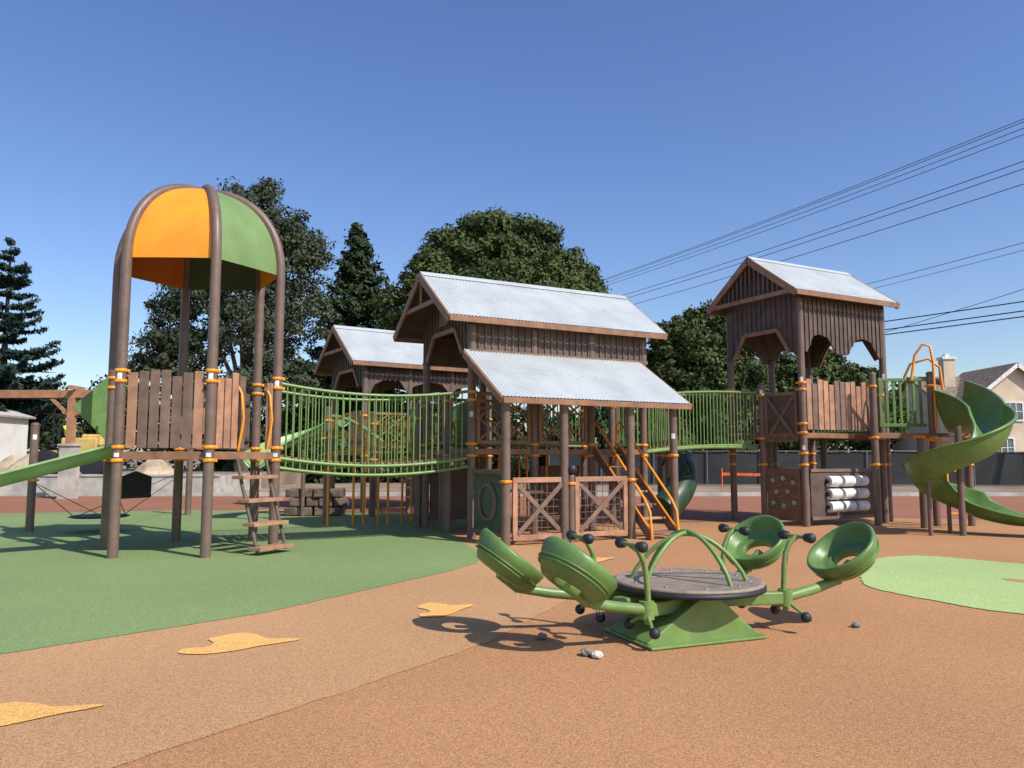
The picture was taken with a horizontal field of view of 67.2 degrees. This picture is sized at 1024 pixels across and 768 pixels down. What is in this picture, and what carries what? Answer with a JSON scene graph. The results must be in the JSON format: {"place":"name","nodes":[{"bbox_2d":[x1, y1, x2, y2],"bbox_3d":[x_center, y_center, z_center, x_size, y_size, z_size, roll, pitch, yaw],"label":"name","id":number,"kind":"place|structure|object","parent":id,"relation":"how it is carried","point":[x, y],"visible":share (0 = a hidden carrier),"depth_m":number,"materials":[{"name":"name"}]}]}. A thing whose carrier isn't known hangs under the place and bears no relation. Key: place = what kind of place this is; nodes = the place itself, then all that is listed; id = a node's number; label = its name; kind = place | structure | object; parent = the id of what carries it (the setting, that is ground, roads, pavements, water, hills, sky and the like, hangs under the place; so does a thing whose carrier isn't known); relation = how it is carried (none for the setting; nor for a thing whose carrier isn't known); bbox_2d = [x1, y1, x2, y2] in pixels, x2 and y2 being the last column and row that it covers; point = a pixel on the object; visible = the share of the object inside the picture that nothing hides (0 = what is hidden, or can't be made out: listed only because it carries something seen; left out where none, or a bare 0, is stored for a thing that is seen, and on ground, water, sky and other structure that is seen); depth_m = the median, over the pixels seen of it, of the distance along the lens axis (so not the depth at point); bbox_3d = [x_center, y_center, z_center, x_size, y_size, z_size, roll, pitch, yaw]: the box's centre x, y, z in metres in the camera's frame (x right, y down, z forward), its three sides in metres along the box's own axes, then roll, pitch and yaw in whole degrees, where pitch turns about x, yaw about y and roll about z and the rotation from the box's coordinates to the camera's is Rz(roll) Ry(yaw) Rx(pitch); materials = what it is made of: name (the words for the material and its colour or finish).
{"place":"outdoors","nodes":[
{"label":"outdoors","id":0,"kind":"place"},
{"bbox_2d":[122,469,320,487],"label":"dirt terrain","id":1,"kind":"structure","parent":0,"point":[288,478],"depth_m":41.36,"materials":[{"name":"beige soil"}]},
{"bbox_2d":[0,236,82,435],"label":"cedar tree","id":2,"kind":"object","parent":1,"relation":"on","point":[13,326],"visible":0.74,"depth_m":50.26,"materials":[{"name":"green plant"}]},
{"bbox_2d":[38,408,104,473],"bbox_3d":[-18.600,2.477,32.913,3.100,2.903,1.300,0,-5,0],"label":"excavator","id":3,"kind":"object","parent":1,"relation":"on","point":[89,441],"visible":0.4,"depth_m":32.36,"materials":[{"name":"yellow metal"}]},
{"bbox_2d":[0,450,173,473],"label":"dirt pile","id":4,"kind":"object","parent":1,"relation":"on","point":[10,462],"visible":0.34,"depth_m":34.96,"materials":[{"name":"beige sand"}]},
{"bbox_2d":[127,176,340,471],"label":"feathery tree","id":5,"kind":"object","parent":1,"relation":"on","point":[299,256],"visible":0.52,"depth_m":41.90,"materials":[{"name":"green plant"}]},
{"bbox_2d":[218,473,261,491],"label":"end wall","id":6,"kind":"structure","parent":1,"relation":"on","point":[227,483],"depth_m":32.91,"materials":[{"name":"concrete"}]},
{"bbox_2d":[0,0,1023,451],"label":"sky","id":7,"kind":"structure","parent":0,"point":[650,131],"materials":[{"name":"blue"}]},
{"bbox_2d":[123,460,1023,491],"bbox_3d":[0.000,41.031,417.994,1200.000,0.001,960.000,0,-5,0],"label":"ground","id":8,"kind":"structure","parent":0,"point":[394,486],"depth_m":38.22,"materials":[{"name":"beige concrete"}]},
{"bbox_2d":[0,407,35,461],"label":"white shed","id":9,"kind":"structure","parent":8,"relation":"on","point":[13,432],"depth_m":46.55,"materials":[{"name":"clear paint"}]},
{"bbox_2d":[0,476,217,491],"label":"wall","id":10,"kind":"structure","parent":8,"relation":"on","point":[90,483],"depth_m":31.23,"materials":[{"name":"concrete"}]},
{"bbox_2d":[45,474,219,475],"bbox_3d":[-23.000,3.720,31.389,22.100,0.080,0.340,0,-5,0],"label":"cap","id":11,"kind":"object","parent":10,"relation":"on","point":[125,474],"visible":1,"depth_m":31.23,"materials":[{"name":"concrete"}]},
{"bbox_2d":[6,370,304,468],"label":"distant trees","id":12,"kind":"object","parent":8,"relation":"on","point":[45,442],"visible":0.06,"depth_m":66.72,"materials":[{"name":"green plant"}]},
{"bbox_2d":[281,222,430,440],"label":"pine tree","id":13,"kind":"object","parent":8,"relation":"on","point":[356,282],"visible":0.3,"depth_m":54.49,"materials":[{"name":"green plant"}]},
{"bbox_2d":[184,408,756,482],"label":"hedge","id":14,"kind":"object","parent":8,"relation":"on","point":[223,464],"visible":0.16,"depth_m":44.40,"materials":[{"name":"green plant"}]},
{"bbox_2d":[368,205,611,427],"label":"oak tree","id":15,"kind":"object","parent":8,"relation":"on","point":[500,245],"visible":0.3,"depth_m":47.67,"materials":[{"name":"green plant"}]},
{"bbox_2d":[113,509,1023,767],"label":"rubber surfacing","id":16,"kind":"structure","parent":8,"relation":"on","point":[894,680],"depth_m":4.90,"materials":[{"name":"orange rubber"}]},
{"bbox_2d":[0,510,478,653],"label":"green surfacing","id":17,"kind":"structure","parent":16,"relation":"on","point":[64,579],"depth_m":10.47,"materials":[{"name":"rubber"}]},
{"bbox_2d":[0,444,111,486],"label":"straight slide","id":18,"kind":"object","parent":17,"relation":"on","point":[43,468],"visible":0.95,"depth_m":11.52,"materials":[{"name":"green plastic"}]},
{"bbox_2d":[25,422,193,531],"bbox_3d":[-8.702,1.945,16.222,2.432,2.220,7.579,1,-6,-12],"label":"hanging net seat","id":19,"kind":"object","parent":17,"relation":"on","point":[32,483],"visible":0.75,"depth_m":15.58,"materials":[{"name":"brown paint"}]},
{"bbox_2d":[73,184,293,558],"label":"silo play tower","id":20,"kind":"structure","parent":17,"relation":"on","point":[186,238],"depth_m":12.17,"materials":[{"name":"brown paint"}]},
{"bbox_2d":[243,416,348,516],"bbox_3d":[-5.460,2.035,19.251,2.837,2.572,1.204,4,-7,-36],"label":"curved slide","id":21,"kind":"object","parent":17,"relation":"on","point":[262,462],"visible":0.35,"depth_m":19.47,"materials":[{"name":"green plastic"}]},
{"bbox_2d":[0,541,567,767],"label":"tan surfacing","id":22,"kind":"structure","parent":16,"relation":"on","point":[154,691],"depth_m":5.57,"materials":[{"name":"rubber"}]},
{"bbox_2d":[0,702,104,725],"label":"animal marking","id":23,"kind":"object","parent":22,"relation":"on","point":[13,712],"visible":1,"depth_m":4.55,"materials":[{"name":"yellow rubber"}]},
{"bbox_2d":[178,632,299,653],"bbox_3d":[-2.257,2.090,6.252,0.916,0.001,0.581,5,-7,-41],"label":"animal marking","id":24,"kind":"object","parent":22,"relation":"on","point":[232,642],"visible":1,"depth_m":6.22,"materials":[{"name":"yellow rubber"}]},
{"bbox_2d":[418,602,473,616],"bbox_3d":[-0.668,2.215,7.574,0.558,0.001,0.724,0,-5,0],"label":"animal marking","id":25,"kind":"object","parent":22,"relation":"on","point":[437,609],"visible":1,"depth_m":7.62,"materials":[{"name":"yellow rubber"}]},
{"bbox_2d":[0,496,1023,521],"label":"terracotta surfacing","id":26,"kind":"structure","parent":16,"relation":"on","point":[706,508],"depth_m":23.88,"materials":[{"name":"rubber"}]},
{"bbox_2d":[0,385,91,498],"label":"timber pergola","id":27,"kind":"object","parent":26,"relation":"on","point":[67,483],"visible":0.83,"depth_m":27.92,"materials":[{"name":"wood"}]},
{"bbox_2d":[314,325,492,512],"bbox_3d":[-3.068,1.063,23.221,4.969,5.293,3.145,3,-6,-33],"label":"barn playhouse","id":28,"kind":"object","parent":26,"relation":"on","point":[372,361],"visible":0.44,"depth_m":22.14,"materials":[{"name":"brown paint"}]},
{"bbox_2d":[615,390,758,520],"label":"play bridge","id":29,"kind":"structure","parent":26,"relation":"on","point":[660,447],"depth_m":17.65,"materials":[{"name":"green paint"}]},
{"bbox_2d":[656,450,697,517],"bbox_3d":[3.882,2.327,18.127,0.931,1.640,1.961,-2,-6,21],"label":"tunnel slide","id":30,"kind":"object","parent":29,"relation":"attached to","point":[687,477],"visible":0.56,"depth_m":17.66,"materials":[{"name":"green plastic"}]},
{"bbox_2d":[0,492,1023,495],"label":"concrete curb","id":31,"kind":"structure","parent":16,"relation":"on","point":[404,494],"depth_m":29.54,"materials":[{"name":"grey concrete"}]},
{"bbox_2d":[537,632,547,639],"bbox_3d":[0.250,2.087,6.381,0.092,0.058,0.090,0,-5,0],"label":"rock","id":32,"kind":"object","parent":16,"relation":"on","point":[541,636],"visible":1,"depth_m":6.35,"materials":[{"name":"grey stone"}]},
{"bbox_2d":[393,271,692,545],"bbox_3d":[0.679,0.397,15.903,5.109,5.242,4.332,3,-6,-28],"label":"barn playhouse","id":33,"kind":"object","parent":16,"relation":"on","point":[534,348],"visible":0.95,"depth_m":15.13,"materials":[{"name":"brown paint"}]},
{"bbox_2d":[264,382,467,476],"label":"suspension bridge","id":34,"kind":"structure","parent":33,"relation":"attached to","point":[437,460],"depth_m":14.02,"materials":[{"name":"green paint"}]},
{"bbox_2d":[406,401,467,452],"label":"play bridge","id":35,"kind":"structure","parent":33,"relation":"attached to","point":[453,419],"depth_m":18.42,"materials":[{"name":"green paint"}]},
{"bbox_2d":[439,311,447,327],"bbox_3d":[-1.389,-1.349,15.694,0.040,0.340,0.420,3,-6,-28],"label":"hay door","id":36,"kind":"structure","parent":33,"relation":"in","point":[442,322],"depth_m":15.73,"materials":[{"name":"brown wood"}]},
{"bbox_2d":[580,647,592,656],"bbox_3d":[0.570,2.034,5.854,0.100,0.067,0.102,0,-5,0],"label":"rock","id":37,"kind":"object","parent":16,"relation":"on","point":[586,651],"visible":0.93,"depth_m":5.83,"materials":[{"name":"grey stone"}]},
{"bbox_2d":[591,650,602,658],"bbox_3d":[0.642,2.031,5.782,0.090,0.061,0.089,-2,-6,23],"label":"rock","id":38,"kind":"object","parent":16,"relation":"on","point":[596,654],"visible":1,"depth_m":5.75,"materials":[{"name":"white stone"}]},
{"bbox_2d":[596,557,614,561],"bbox_3d":[1.173,2.561,11.235,0.564,0.001,0.715,-1,-6,15],"label":"animal marking","id":39,"kind":"object","parent":16,"relation":"on","point":[598,559],"visible":0.4,"depth_m":11.37,"materials":[{"name":"yellow rubber"}]},
{"bbox_2d":[593,420,679,539],"bbox_3d":[2.349,1.817,15.035,0.668,2.271,1.997,3,-6,-28],"label":"stair ladder","id":40,"kind":"object","parent":16,"relation":"on","point":[660,510],"visible":0.75,"depth_m":14.86,"materials":[{"name":"metal"}]},
{"bbox_2d":[475,515,879,650],"bbox_3d":[1.493,1.693,6.785,3.505,0.906,1.577,3,-6,-25],"label":"spinner seesaw","id":41,"kind":"object","parent":16,"relation":"on","point":[665,608],"visible":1,"depth_m":6.41,"materials":[{"name":"green paint"}]},
{"bbox_2d":[706,256,975,527],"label":"barn play tower","id":42,"kind":"structure","parent":16,"relation":"on","point":[771,311],"depth_m":17.53,"materials":[{"name":"brown paint"}]},
{"bbox_2d":[767,391,799,441],"bbox_3d":[6.097,0.753,17.425,0.030,1.120,0.950,3,-6,-28],"label":"door panel","id":43,"kind":"structure","parent":42,"relation":"in","point":[779,402],"depth_m":17.41,"materials":[{"name":"brown wood"}]},
{"bbox_2d":[851,622,860,627],"bbox_3d":[3.050,2.132,6.828,0.085,0.054,0.072,3,-6,-27],"label":"rock","id":44,"kind":"object","parent":16,"relation":"on","point":[856,624],"visible":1,"depth_m":6.80,"materials":[{"name":"grey stone"}]},
{"bbox_2d":[860,556,1023,613],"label":"light green surfacing","id":45,"kind":"structure","parent":16,"relation":"on","point":[980,584],"depth_m":9.37,"materials":[{"name":"rubber"}]},
{"bbox_2d":[1003,578,1023,581],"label":"animal marking","id":46,"kind":"object","parent":45,"relation":"on","point":[1021,580],"visible":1,"depth_m":9.42,"materials":[{"name":"beige rubber"}]},
{"bbox_2d":[902,380,1023,535],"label":"spiral slide","id":47,"kind":"object","parent":16,"relation":"on","point":[985,418],"visible":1,"depth_m":14.94,"materials":[{"name":"green plastic"}]},
{"bbox_2d":[382,390,901,473],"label":"distant trees","id":48,"kind":"object","parent":8,"relation":"on","point":[601,417],"visible":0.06,"depth_m":68.62,"materials":[{"name":"green plant"}]},
{"bbox_2d":[634,299,768,435],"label":"oak tree","id":49,"kind":"object","parent":8,"relation":"on","point":[689,353],"visible":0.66,"depth_m":46.60,"materials":[{"name":"green plant"}]},
{"bbox_2d":[721,468,759,490],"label":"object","id":50,"kind":"object","parent":8,"relation":"on","point":[744,474],"visible":0.55,"depth_m":33.62,"materials":[{"name":"orange metal"}]},
{"bbox_2d":[548,450,1023,485],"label":"screened fence","id":51,"kind":"object","parent":8,"relation":"on","point":[1001,468],"visible":0.32,"depth_m":40.79,"materials":[{"name":"metal"}]},
{"bbox_2d":[746,349,912,450],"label":"broadleaf tree","id":52,"kind":"object","parent":8,"relation":"on","point":[832,368],"visible":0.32,"depth_m":53.88,"materials":[{"name":"green plant"}]},
{"bbox_2d":[827,376,914,451],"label":"distant trees","id":53,"kind":"object","parent":8,"relation":"on","point":[896,385],"depth_m":94.53,"materials":[{"name":"green plant"}]},
{"bbox_2d":[892,381,942,451],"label":"walls","id":54,"kind":"structure","parent":8,"relation":"on","point":[906,445],"depth_m":65.65,"materials":[{"name":"paint"}]},
{"bbox_2d":[942,422,962,444],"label":"walls","id":55,"kind":"structure","parent":8,"relation":"on","point":[949,439],"depth_m":61.87,"materials":[{"name":"paint"}]},
{"bbox_2d":[938,359,955,386],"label":"chimney","id":56,"kind":"object","parent":55,"relation":"on","point":[947,366],"visible":0.55,"depth_m":64.50,"materials":[{"name":"paint"}]},
{"bbox_2d":[936,357,955,360],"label":"chimney cap","id":57,"kind":"object","parent":56,"relation":"on","point":[939,358],"visible":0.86,"depth_m":64.50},
{"bbox_2d":[895,363,1023,399],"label":"roof","id":58,"kind":"structure","parent":55,"relation":"on","point":[986,377],"depth_m":63.28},
{"bbox_2d":[987,363,1023,389],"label":"fascia","id":59,"kind":"structure","parent":58,"relation":"attached to","point":[1004,375],"depth_m":59.55,"materials":[{"name":"white wood"}]},
{"bbox_2d":[991,368,1023,451],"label":"gable","id":60,"kind":"structure","parent":55,"relation":"on","point":[1009,387],"depth_m":59.94,"materials":[{"name":"paint"}]},
{"bbox_2d":[1005,402,1023,451],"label":"window frame","id":61,"kind":"object","parent":60,"relation":"attached to","point":[1013,438],"visible":0.44,"depth_m":59.65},
{"bbox_2d":[997,403,1022,451],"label":"window glass","id":62,"kind":"object","parent":61,"relation":"in","point":[1020,417],"visible":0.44,"depth_m":59.69,"materials":[{"name":"glass"}]},
{"bbox_2d":[1001,403,1021,451],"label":"window mullion","id":63,"kind":"structure","parent":61,"relation":"attached to","point":[1007,447],"depth_m":59.47},
{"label":"utility pole","id":64,"kind":"object","parent":8,"relation":"on","visible":0},
{"bbox_2d":[605,119,1023,339],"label":"power lines","id":65,"kind":"object","parent":64,"relation":"attached to","point":[873,232],"visible":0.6,"depth_m":54.74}
]}

